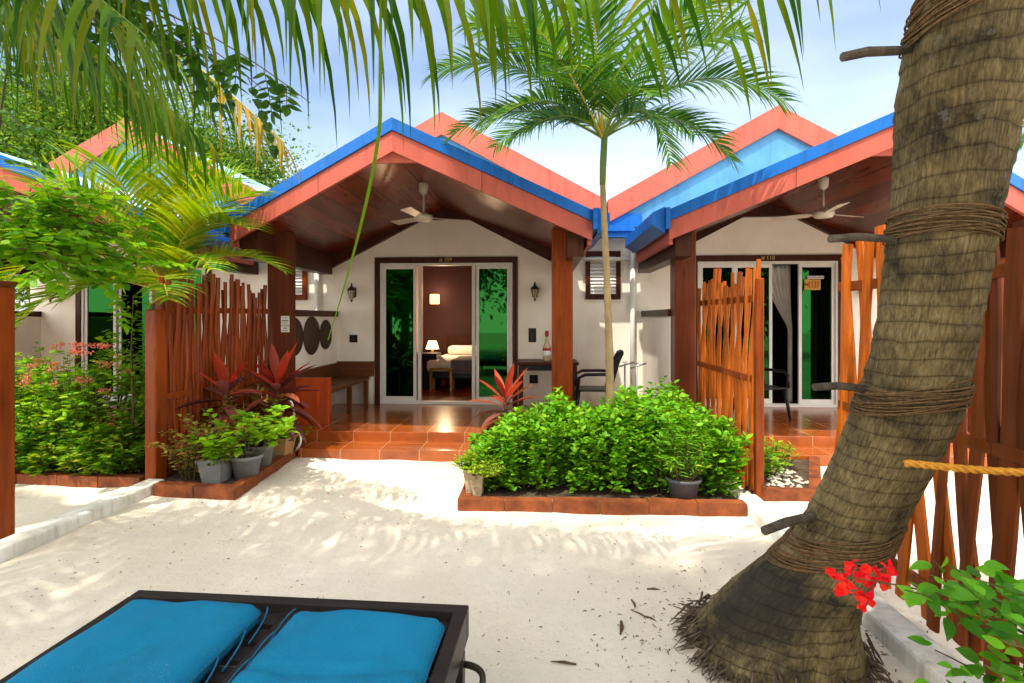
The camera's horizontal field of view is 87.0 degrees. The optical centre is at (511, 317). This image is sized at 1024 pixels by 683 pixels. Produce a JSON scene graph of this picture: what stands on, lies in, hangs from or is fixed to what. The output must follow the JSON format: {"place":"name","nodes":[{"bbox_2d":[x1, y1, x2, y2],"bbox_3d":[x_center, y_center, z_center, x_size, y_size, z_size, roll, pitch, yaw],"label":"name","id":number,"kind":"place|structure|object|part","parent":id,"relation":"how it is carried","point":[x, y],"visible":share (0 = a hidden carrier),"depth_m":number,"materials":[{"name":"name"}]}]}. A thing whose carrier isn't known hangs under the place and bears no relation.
{"place":"outdoors","nodes":[
{"label":"outdoors","id":0,"kind":"place"},
{"bbox_2d":[0,456,1023,682],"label":"sand ground","id":1,"kind":"structure","parent":0,"point":[390,559],"depth_m":3.52,"materials":[{"name":"beige sand"}]},
{"bbox_2d":[0,280,17,538],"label":"fence post","id":2,"kind":"object","parent":1,"relation":"on","point":[7,408],"visible":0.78,"depth_m":3.79,"materials":[{"name":"brown wood"}]},
{"bbox_2d":[0,479,164,562],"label":"kerb","id":3,"kind":"structure","parent":1,"relation":"on","point":[27,539],"depth_m":4.06,"materials":[{"name":"white paint"}]},
{"bbox_2d":[0,55,187,310],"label":"leafy tree","id":4,"kind":"object","parent":1,"relation":"on","point":[8,152],"depth_m":17.21,"materials":[{"name":"green plant"}]},
{"bbox_2d":[15,456,186,487],"bbox_3d":[-5.332,1.552,5.700,3.759,0.136,1.108,0,0,3],"label":"planter bed","id":5,"kind":"object","parent":1,"relation":"on","point":[92,480],"visible":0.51,"depth_m":5.11,"materials":[{"name":"orange brick"}]},
{"bbox_2d":[15,352,73,421],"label":"shrub","id":6,"kind":"object","parent":5,"relation":"on","point":[19,390],"visible":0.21,"depth_m":5.66,"materials":[{"name":"green plant"}]},
{"bbox_2d":[15,408,108,476],"bbox_3d":[-4.881,1.222,5.416,1.821,0.626,0.903,0,0,3],"label":"shrub","id":7,"kind":"object","parent":5,"relation":"on","point":[35,457],"visible":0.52,"depth_m":5.18,"materials":[{"name":"green plant"}]},
{"bbox_2d":[15,333,168,468],"bbox_3d":[-4.456,0.845,5.706,1.780,1.376,1.351,0,0,3],"label":"flowering shrub","id":8,"kind":"object","parent":5,"relation":"on","point":[78,401],"visible":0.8,"depth_m":5.47,"materials":[{"name":"green plant"}]},
{"bbox_2d":[48,419,144,475],"bbox_3d":[-4.003,1.272,5.390,1.078,0.524,0.894,0,0,3],"label":"shrub","id":9,"kind":"object","parent":5,"relation":"on","point":[101,460],"visible":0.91,"depth_m":5.16,"materials":[{"name":"green plant"}]},
{"bbox_2d":[100,295,149,466],"bbox_3d":[-3.795,0.650,5.425,0.553,1.762,0.537,0,0,-19],"label":"sapling","id":10,"kind":"object","parent":5,"relation":"on","point":[130,352],"visible":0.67,"depth_m":5.42,"materials":[{"name":"green plant"}]},
{"bbox_2d":[106,386,144,465],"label":"shrub","id":11,"kind":"object","parent":5,"relation":"on","point":[119,415],"visible":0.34,"depth_m":5.50,"materials":[{"name":"green plant"}]},
{"bbox_2d":[0,31,272,309],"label":"leafy tree","id":12,"kind":"object","parent":1,"relation":"on","point":[38,147],"visible":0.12,"depth_m":14.76,"materials":[{"name":"green plant"}]},
{"bbox_2d":[0,113,295,445],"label":"areca palm","id":13,"kind":"object","parent":1,"relation":"on","point":[168,231],"visible":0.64,"depth_m":5.53,"materials":[{"name":"green plant"}]},
{"bbox_2d":[0,0,309,334],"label":"pinnate tree","id":14,"kind":"object","parent":1,"relation":"on","point":[38,236],"visible":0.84,"depth_m":4.24,"materials":[{"name":"green plant"}]},
{"bbox_2d":[0,121,325,448],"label":"bungalow","id":15,"kind":"object","parent":1,"relation":"on","point":[80,316],"visible":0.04,"depth_m":8.77,"materials":[{"name":"white paint"}]},
{"bbox_2d":[45,289,58,302],"bbox_3d":[-7.504,-0.403,8.803,0.150,0.305,0.195,0,0,3],"label":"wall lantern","id":16,"kind":"object","parent":15,"relation":"attached to","point":[50,300],"depth_m":8.77,"materials":[{"name":"black metal"}]},
{"bbox_2d":[85,269,117,398],"bbox_3d":[-6.766,0.245,8.893,0.536,2.156,0.036,0,0,3],"label":"sliding door","id":17,"kind":"structure","parent":15,"relation":"in","point":[96,318],"depth_m":8.89,"materials":[{"name":"green glass"}]},
{"bbox_2d":[119,267,152,397],"bbox_3d":[-6.202,0.245,8.907,0.570,2.156,0.036,0,0,3],"label":"sliding door","id":18,"kind":"structure","parent":15,"relation":"in","point":[134,288],"depth_m":8.90,"materials":[{"name":"glass"}]},
{"bbox_2d":[185,267,203,336],"bbox_3d":[-5.272,0.245,8.815,0.536,2.156,0.036,0,0,3],"label":"sliding door","id":19,"kind":"structure","parent":15,"relation":"in","point":[200,269],"depth_m":8.80,"materials":[{"name":"green glass"}]},
{"bbox_2d":[296,270,307,299],"bbox_3d":[-3.556,-0.665,8.670,0.540,0.750,0.049,0,0,3],"label":"louvre window","id":20,"kind":"structure","parent":15,"relation":"in","point":[301,276],"depth_m":8.64,"materials":[{"name":"brown wood"}]},
{"bbox_2d":[18,69,344,300],"bbox_3d":[-9.986,-3.076,17.346,11.610,9.536,10.444,0,0,-19],"label":"leafy tree","id":21,"kind":"object","parent":1,"relation":"on","point":[268,175],"visible":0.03,"depth_m":16.62,"materials":[{"name":"green plant"}]},
{"bbox_2d":[145,274,267,479],"bbox_3d":[-3.191,0.573,5.828,0.130,2.114,1.605,0,0,14],"label":"stick fence","id":22,"kind":"object","parent":1,"relation":"on","point":[187,352],"visible":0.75,"depth_m":5.52,"materials":[{"name":"brown wood"}]},
{"bbox_2d":[153,442,306,499],"bbox_3d":[-2.839,1.552,5.633,0.946,0.136,1.804,0,0,3],"label":"planter bed","id":23,"kind":"object","parent":1,"relation":"on","point":[173,485],"visible":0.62,"depth_m":4.82,"materials":[{"name":"orange brick"}]},
{"bbox_2d":[160,430,237,480],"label":"trailing plant","id":24,"kind":"object","parent":23,"relation":"on","point":[190,473],"visible":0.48,"depth_m":5.05,"materials":[{"name":"green plant"}]},
{"bbox_2d":[145,413,263,482],"bbox_3d":[-2.861,1.202,5.071,0.953,0.645,0.877,0,0,-11],"label":"potted plant","id":25,"kind":"object","parent":23,"relation":"on","point":[215,468],"visible":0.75,"depth_m":4.95,"materials":[{"name":"green plant"}]},
{"bbox_2d":[173,352,262,438],"bbox_3d":[-2.972,0.933,5.589,0.789,1.196,0.763,0,0,3],"label":"cordyline","id":26,"kind":"object","parent":23,"relation":"on","point":[224,386],"visible":0.7,"depth_m":5.50,"materials":[{"name":"red plant"}]},
{"bbox_2d":[196,379,284,431],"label":"variegated shrub","id":27,"kind":"object","parent":23,"relation":"on","point":[275,402],"visible":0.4,"depth_m":5.72,"materials":[{"name":"green plant"}]},
{"bbox_2d":[185,408,297,480],"bbox_3d":[-2.567,1.190,5.127,0.892,0.670,0.778,0,0,-45],"label":"potted plant","id":28,"kind":"object","parent":23,"relation":"on","point":[246,464],"visible":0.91,"depth_m":5.07,"materials":[{"name":"green plant"}]},
{"bbox_2d":[221,412,267,464],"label":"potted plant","id":29,"kind":"object","parent":23,"relation":"on","point":[260,443],"visible":0.09,"depth_m":5.50,"materials":[{"name":"green plant"}]},
{"bbox_2d":[220,405,299,466],"bbox_3d":[-2.523,1.204,5.527,0.771,0.642,0.573,0,0,21],"label":"potted plant","id":30,"kind":"object","parent":23,"relation":"on","point":[266,459],"visible":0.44,"depth_m":5.45,"materials":[{"name":"green plant"}]},
{"bbox_2d":[228,343,320,443],"bbox_3d":[-2.660,0.897,6.048,1.035,1.268,1.036,0,0,3],"label":"cordyline","id":31,"kind":"object","parent":23,"relation":"on","point":[274,375],"visible":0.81,"depth_m":5.98,"materials":[{"name":"red plant"}]},
{"bbox_2d":[265,422,297,457],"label":"potted plant","id":32,"kind":"object","parent":23,"relation":"on","point":[284,446],"visible":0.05,"depth_m":5.86,"materials":[{"name":"brown ceramic"}]},
{"bbox_2d":[288,400,301,450],"bbox_3d":[-2.467,1.224,6.143,0.171,0.631,0.054,0,0,3],"label":"garden hose","id":33,"kind":"object","parent":23,"relation":"on","point":[300,437],"visible":0.61,"depth_m":6.12,"materials":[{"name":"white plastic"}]},
{"bbox_2d":[294,422,312,445],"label":"trailing plant","id":34,"kind":"object","parent":23,"relation":"on","point":[297,439],"visible":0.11,"depth_m":6.33,"materials":[{"name":"green plant"}]},
{"bbox_2d":[0,590,485,682],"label":"sun lounger","id":35,"kind":"object","parent":1,"relation":"on","point":[450,664],"visible":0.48,"depth_m":2.20,"materials":[{"name":"black metal"}]},
{"bbox_2d":[5,599,268,682],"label":"lounger cushion","id":36,"kind":"object","parent":35,"relation":"on","point":[144,641],"visible":1,"depth_m":1.90,"materials":[{"name":"teal fabric"}]},
{"bbox_2d":[228,608,444,682],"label":"lounger cushion","id":37,"kind":"object","parent":35,"relation":"on","point":[350,646],"visible":1,"depth_m":1.87,"materials":[{"name":"teal fabric"}]},
{"bbox_2d":[0,0,599,339],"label":"coconut palm","id":38,"kind":"object","parent":1,"relation":"on","point":[37,21],"visible":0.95,"depth_m":2.76,"materials":[{"name":"green plant"}]},
{"bbox_2d":[214,112,640,461],"bbox_3d":[-0.644,-0.745,9.405,5.680,4.750,7.998,0,0,3],"label":"bungalow","id":39,"kind":"object","parent":1,"relation":"on","point":[505,247],"visible":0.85,"depth_m":8.14,"materials":[{"name":"white paint"}]},
{"bbox_2d":[281,316,288,331],"bbox_3d":[-2.801,0.075,6.667,0.105,0.200,0.008,0,0,3],"label":"notice card","id":40,"kind":"object","parent":39,"relation":"attached to","point":[284,323],"visible":1,"depth_m":6.67,"materials":[{"name":"white paper"}]},
{"bbox_2d":[296,318,303,354],"bbox_3d":[-2.868,0.250,7.138,0.024,0.510,0.510,0,0,3],"label":"woven disc","id":41,"kind":"object","parent":39,"relation":"attached to","point":[299,335],"visible":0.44,"depth_m":7.23,"materials":[{"name":"brown wicker"}]},
{"bbox_2d":[303,316,319,354],"bbox_3d":[-2.840,0.250,7.678,0.024,0.550,0.550,0,0,3],"label":"woven disc","id":42,"kind":"object","parent":39,"relation":"attached to","point":[311,335],"visible":1,"depth_m":7.64,"materials":[{"name":"brown wicker"}]},
{"bbox_2d":[320,320,331,348],"bbox_3d":[-2.814,0.250,8.177,0.024,0.450,0.450,0,0,3],"label":"woven disc","id":43,"kind":"object","parent":39,"relation":"attached to","point":[325,329],"visible":0.94,"depth_m":8.13,"materials":[{"name":"brown wicker"}]},
{"bbox_2d":[296,361,373,424],"bbox_3d":[-2.541,1.030,7.771,0.600,0.680,1.717,0,0,3],"label":"bench","id":44,"kind":"object","parent":39,"relation":"on","point":[327,380],"visible":0.81,"depth_m":7.40,"materials":[{"name":"brown wood"}]},
{"bbox_2d":[347,283,355,301],"bbox_3d":[-2.531,-0.403,8.545,0.150,0.305,0.195,0,0,3],"label":"wall lantern","id":45,"kind":"object","parent":39,"relation":"attached to","point":[351,290],"depth_m":8.49,"materials":[{"name":"black metal"}]},
{"bbox_2d":[349,335,356,341],"bbox_3d":[-2.536,0.330,8.634,0.130,0.120,0.016,0,0,3],"label":"wall socket","id":46,"kind":"object","parent":39,"relation":"attached to","point":[352,338],"depth_m":8.63,"materials":[{"name":"black plastic"}]},
{"bbox_2d":[383,266,416,400],"bbox_3d":[-1.793,0.245,8.635,0.536,2.156,0.036,0,0,3],"label":"sliding door","id":47,"kind":"structure","parent":39,"relation":"in","point":[399,282],"depth_m":8.63,"materials":[{"name":"glass"}]},
{"bbox_2d":[417,352,440,388],"bbox_3d":[-1.788,1.030,10.699,0.680,0.680,0.516,0,0,3],"label":"nightstand","id":48,"kind":"object","parent":39,"relation":"on","point":[427,357],"visible":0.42,"depth_m":10.44,"materials":[{"name":"brown wood"}]},
{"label":"door","id":49,"kind":"part","parent":48,"relation":"part of","materials":[{"name":"brown wood"}]},
{"bbox_2d":[391,181,469,224],"bbox_3d":[-1.104,-1.485,6.825,1.095,0.500,1.025,0,0,3],"label":"ceiling fan","id":50,"kind":"object","parent":39,"relation":"hanging from","point":[423,217],"visible":1,"depth_m":6.87,"materials":[{"name":"beige metal"}]},
{"bbox_2d":[430,294,438,303],"bbox_3d":[-1.763,-0.430,12.336,0.200,0.220,0.140,0,0,3],"label":"wall sconce","id":51,"kind":"object","parent":39,"relation":"attached to","point":[434,298],"depth_m":12.27,"materials":[{"name":"white glass"}]},
{"bbox_2d":[429,368,454,390],"bbox_3d":[-1.329,1.160,10.283,0.440,0.420,0.320,0,0,3],"label":"stool","id":52,"kind":"object","parent":39,"relation":"on","point":[432,383],"visible":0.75,"depth_m":10.14,"materials":[{"name":"brown wood"}]},
{"bbox_2d":[434,356,448,367],"bbox_3d":[-1.334,0.841,10.283,0.310,0.222,0.200,0,0,3],"label":"folded towel","id":53,"kind":"object","parent":52,"relation":"on","point":[442,362],"visible":1,"depth_m":10.22,"materials":[{"name":"white fabric"}]},
{"bbox_2d":[427,336,471,389],"bbox_3d":[-0.819,0.895,11.238,1.600,0.950,2.040,0,0,3],"label":"bed","id":54,"kind":"object","parent":39,"relation":"on","point":[457,354],"visible":0.39,"depth_m":10.60,"materials":[{"name":"white fabric"}]},
{"bbox_2d":[476,265,509,401],"bbox_3d":[-0.299,0.245,8.557,0.536,2.156,0.036,0,0,3],"label":"sliding door","id":55,"kind":"structure","parent":39,"relation":"in","point":[492,281],"depth_m":8.55,"materials":[{"name":"green glass"}]},
{"bbox_2d":[529,328,535,341],"bbox_3d":[0.320,0.270,8.486,0.120,0.220,0.016,0,0,3],"label":"wall socket","id":56,"kind":"object","parent":39,"relation":"attached to","point":[532,334],"depth_m":8.48,"materials":[{"name":"black plastic"}]},
{"bbox_2d":[530,375,537,382],"bbox_3d":[0.340,0.960,8.485,0.130,0.130,0.016,0,0,3],"label":"wall socket","id":57,"kind":"object","parent":39,"relation":"attached to","point":[533,378],"depth_m":8.48,"materials":[{"name":"black plastic"}]},
{"bbox_2d":[530,282,539,300],"bbox_3d":[0.355,-0.412,8.395,0.150,0.305,0.195,0,0,3],"label":"wall lantern","id":58,"kind":"object","parent":39,"relation":"attached to","point":[534,289],"depth_m":8.34,"materials":[{"name":"black metal"}]},
{"bbox_2d":[517,359,578,405],"bbox_3d":[0.522,0.998,7.934,0.880,0.745,0.600,0,0,3],"label":"porch table","id":59,"kind":"object","parent":39,"relation":"on","point":[534,364],"visible":0.59,"depth_m":7.68,"materials":[{"name":"brown wood"}]},
{"bbox_2d":[543,331,550,360],"bbox_3d":[0.507,0.405,7.844,0.124,0.440,0.122,0,0,3],"label":"bottle","id":60,"kind":"object","parent":59,"relation":"on","point":[546,351],"visible":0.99,"depth_m":7.80,"materials":[{"name":"white glass"}]},
{"bbox_2d":[573,349,623,406],"bbox_3d":[1.140,0.898,7.201,0.667,0.953,0.592,0,0,3],"label":"plastic chair","id":61,"kind":"object","parent":39,"relation":"on","point":[617,358],"visible":0.56,"depth_m":7.02,"materials":[{"name":"black plastic"}]},
{"bbox_2d":[585,251,620,298],"bbox_3d":[1.418,-0.665,8.412,0.540,0.750,0.049,0,0,3],"label":"louvre window","id":62,"kind":"structure","parent":39,"relation":"in","point":[594,288],"depth_m":8.40,"materials":[{"name":"brown wood"}]},
{"bbox_2d":[11,468,928,682],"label":"leaf litter","id":63,"kind":"object","parent":1,"relation":"on","point":[621,630],"visible":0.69,"depth_m":2.87,"materials":[{"name":"brown plant"}]},
{"bbox_2d":[457,465,746,516],"bbox_3d":[0.756,1.554,5.155,2.345,0.132,1.545,0,0,3],"label":"planter bed","id":64,"kind":"object","parent":1,"relation":"on","point":[603,501],"visible":0.56,"depth_m":4.43,"materials":[{"name":"red ceramic"}]},
{"bbox_2d":[449,450,504,495],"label":"potted plant","id":65,"kind":"object","parent":64,"relation":"on","point":[476,474],"visible":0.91,"depth_m":4.61,"materials":[{"name":"green plant"}]},
{"bbox_2d":[469,363,538,434],"bbox_3d":[-0.090,0.991,5.598,0.704,1.079,0.745,0,0,-40],"label":"cordyline","id":66,"kind":"object","parent":64,"relation":"on","point":[507,390],"visible":0.67,"depth_m":5.61,"materials":[{"name":"red plant"}]},
{"bbox_2d":[460,386,632,493],"bbox_3d":[0.320,1.106,5.146,1.532,0.857,1.294,0,0,3],"label":"leafy bush","id":67,"kind":"object","parent":64,"relation":"on","point":[567,439],"visible":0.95,"depth_m":4.72,"materials":[{"name":"green plant"}]},
{"bbox_2d":[421,0,806,407],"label":"slim palm","id":68,"kind":"object","parent":64,"relation":"in","point":[565,106],"visible":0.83,"depth_m":5.08,"materials":[{"name":"green plant"}]},
{"bbox_2d":[593,375,752,495],"bbox_3d":[1.433,1.058,5.144,1.279,0.951,1.437,0,0,3],"label":"leafy bush","id":69,"kind":"object","parent":64,"relation":"on","point":[646,420],"visible":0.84,"depth_m":4.66,"materials":[{"name":"green plant"}]},
{"bbox_2d":[655,425,713,499],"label":"potted plant","id":70,"kind":"object","parent":64,"relation":"on","point":[685,486],"visible":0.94,"depth_m":4.46,"materials":[{"name":"green plant"}]},
{"bbox_2d":[619,361,634,388],"bbox_3d":[1.464,1.065,6.883,0.197,1.030,0.024,0,0,3],"label":"tap post","id":71,"kind":"object","parent":1,"relation":"on","point":[625,364],"visible":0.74,"depth_m":6.88,"materials":[{"name":"grey metal"}]},
{"bbox_2d":[630,363,645,390],"bbox_3d":[1.563,1.065,6.678,0.197,1.030,0.024,0,0,3],"label":"tap post","id":72,"kind":"object","parent":1,"relation":"on","point":[635,366],"visible":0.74,"depth_m":6.67,"materials":[{"name":"grey metal"}]},
{"bbox_2d":[697,259,763,500],"bbox_3d":[2.146,0.551,5.449,0.126,2.158,1.775,0,0,3],"label":"stick fence","id":73,"kind":"object","parent":1,"relation":"on","point":[728,379],"visible":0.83,"depth_m":5.03,"materials":[{"name":"orange wood"}]},
{"bbox_2d":[733,456,820,501],"bbox_3d":[2.724,1.554,5.254,1.097,0.132,1.226,0,0,3],"label":"planter bed","id":74,"kind":"object","parent":1,"relation":"on","point":[809,470],"visible":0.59,"depth_m":4.94,"materials":[{"name":"red ceramic"}]},
{"bbox_2d":[747,446,792,477],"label":"plant","id":75,"kind":"object","parent":74,"relation":"on","point":[773,461],"visible":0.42,"depth_m":5.14,"materials":[{"name":"green plant"}]},
{"bbox_2d":[748,436,802,467],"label":"plant","id":76,"kind":"object","parent":74,"relation":"on","point":[778,446],"visible":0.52,"depth_m":5.46,"materials":[{"name":"yellow plant"}]},
{"bbox_2d":[589,0,1023,682],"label":"coconut palm","id":77,"kind":"object","parent":1,"relation":"on","point":[957,118],"visible":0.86,"depth_m":1.93,"materials":[{"name":"brown plant"}]},
{"bbox_2d":[760,511,816,534],"bbox_3d":[1.200,0.835,2.239,0.420,0.070,0.038,0,0,-23],"label":"wooden peg","id":78,"kind":"object","parent":77,"relation":"attached to","point":[779,524],"visible":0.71,"depth_m":2.19,"materials":[{"name":"wood"}]},
{"bbox_2d":[766,525,907,574],"bbox_3d":[1.407,0.964,2.362,0.525,0.242,0.427,0,0,44],"label":"rope wrap","id":79,"kind":"object","parent":77,"relation":"attached to","point":[895,543],"visible":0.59,"depth_m":2.20,"materials":[{"name":"brown fabric"}]},
{"bbox_2d":[811,382,868,391],"bbox_3d":[1.293,0.262,2.050,0.332,0.043,0.029,0,0,-10],"label":"wooden peg","id":80,"kind":"object","parent":77,"relation":"attached to","point":[838,386],"visible":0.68,"depth_m":2.03,"materials":[{"name":"grey wood"}]},
{"bbox_2d":[827,233,898,242],"bbox_3d":[1.232,-0.269,1.830,0.352,0.037,0.027,0,0,-10],"label":"wooden peg","id":81,"kind":"object","parent":77,"relation":"attached to","point":[849,237],"visible":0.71,"depth_m":1.81,"materials":[{"name":"brown wood"}]},
{"bbox_2d":[839,44,913,61],"bbox_3d":[1.153,-0.824,1.669,0.308,0.089,0.029,0,0,-11],"label":"wooden peg","id":82,"kind":"object","parent":77,"relation":"attached to","point":[870,51],"visible":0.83,"depth_m":1.65,"materials":[{"name":"brown wood"}]},
{"bbox_2d":[848,377,974,415],"bbox_3d":[1.513,0.291,2.055,0.369,0.171,0.393,0,0,3],"label":"rope wrap","id":83,"kind":"object","parent":77,"relation":"attached to","point":[914,397],"visible":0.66,"depth_m":1.91,"materials":[{"name":"brown fabric"}]},
{"bbox_2d":[898,0,983,58],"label":"rope wrap","id":84,"kind":"object","parent":77,"relation":"attached to","point":[941,8],"visible":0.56,"depth_m":1.59,"materials":[{"name":"brown fabric"}]},
{"bbox_2d":[882,203,1008,245],"bbox_3d":[1.458,-0.308,1.833,0.363,0.121,0.335,0,0,-35],"label":"rope wrap","id":85,"kind":"object","parent":77,"relation":"attached to","point":[935,220],"visible":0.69,"depth_m":1.70,"materials":[{"name":"brown fabric"}]},
{"bbox_2d":[607,105,1023,466],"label":"bungalow","id":86,"kind":"object","parent":1,"relation":"on","point":[705,216],"visible":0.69,"depth_m":7.94,"materials":[{"name":"white paint"}]},
{"bbox_2d":[700,264,734,403],"bbox_3d":[3.180,0.245,8.376,0.536,2.156,0.036,0,0,3],"label":"sliding door","id":87,"kind":"structure","parent":86,"relation":"in","point":[706,270],"depth_m":8.37,"materials":[{"name":"glass"}]},
{"bbox_2d":[735,264,771,402],"bbox_3d":[3.745,0.245,8.391,0.570,2.156,0.036,0,0,3],"label":"sliding door","id":88,"kind":"structure","parent":86,"relation":"in","point":[766,269],"depth_m":8.38,"materials":[{"name":"white metal"}]},
{"bbox_2d":[733,347,791,420],"bbox_3d":[3.388,0.898,7.446,0.592,0.953,0.667,0,0,-17],"label":"plastic chair","id":89,"kind":"object","parent":86,"relation":"on","point":[774,387],"visible":0.18,"depth_m":7.24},
{"bbox_2d":[772,265,791,402],"bbox_3d":[4.225,0.250,8.591,0.448,2.180,0.054,0,0,3],"label":"curtain","id":90,"kind":"object","parent":86,"relation":"hanging from","point":[781,288],"visible":0.88,"depth_m":8.57,"materials":[{"name":"grey fabric"}]},
{"bbox_2d":[804,276,823,289],"bbox_3d":[4.630,-0.537,8.267,0.290,0.215,0.056,0,0,3],"label":"door sticker","id":91,"kind":"object","parent":86,"relation":"attached to","point":[813,283],"depth_m":8.27,"materials":[{"name":"paper"}]},
{"bbox_2d":[770,176,860,221],"bbox_3d":[3.869,-1.485,6.567,1.095,0.500,1.025,0,0,3],"label":"ceiling fan","id":92,"kind":"object","parent":86,"relation":"hanging from","point":[823,212],"visible":0.98,"depth_m":6.64,"materials":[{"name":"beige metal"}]},
{"bbox_2d":[798,264,834,403],"bbox_3d":[4.674,0.245,8.299,0.536,2.156,0.036,0,0,3],"label":"sliding door","id":93,"kind":"structure","parent":86,"relation":"in","point":[816,308],"depth_m":8.29,"materials":[{"name":"glass"}]},
{"bbox_2d":[736,494,983,682],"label":"kerb","id":94,"kind":"structure","parent":1,"relation":"on","point":[888,626],"depth_m":2.58,"materials":[{"name":"white paint"}]},
{"bbox_2d":[825,557,1023,682],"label":"bougainvillea","id":95,"kind":"object","parent":1,"relation":"on","point":[1011,611],"visible":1,"depth_m":1.12,"materials":[{"name":"green plant"}]},
{"bbox_2d":[834,220,1023,681],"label":"stick fence","id":96,"kind":"object","parent":1,"relation":"on","point":[996,435],"visible":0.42,"depth_m":2.39,"materials":[{"name":"brown wood"}]},
{"bbox_2d":[903,459,1023,476],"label":"yellow rope","id":97,"kind":"object","parent":96,"relation":"attached to","point":[1016,472],"visible":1,"depth_m":1.85,"materials":[{"name":"yellow fabric"}]},
{"bbox_2d":[1018,119,1023,151],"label":"distant palm","id":98,"kind":"object","parent":1,"relation":"on","point":[1022,143],"visible":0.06,"depth_m":11.36,"materials":[{"name":"green plant"}]},
{"bbox_2d":[0,0,1023,310],"label":"sky","id":99,"kind":"structure","parent":0,"point":[840,97],"materials":[{"name":"blue"}]},
{"bbox_2d":[764,467,808,486],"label":"gravel","id":100,"kind":"structure","parent":0,"point":[773,479],"depth_m":5.04,"materials":[{"name":"white gravel"}]},
{"bbox_3d":[-1.778,1.110,12.051,0.400,0.520,0.414,0,0,3],"label":"nightstand","id":101,"kind":"object","parent":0,"visible":0},
{"bbox_2d":[426,341,438,351],"bbox_3d":[-1.778,0.679,12.058,0.300,0.340,0.300,0,0,3],"label":"table lamp","id":102,"kind":"object","parent":101,"relation":"on","point":[432,345],"visible":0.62,"depth_m":11.96,"materials":[{"name":"white fabric"}]}
]}

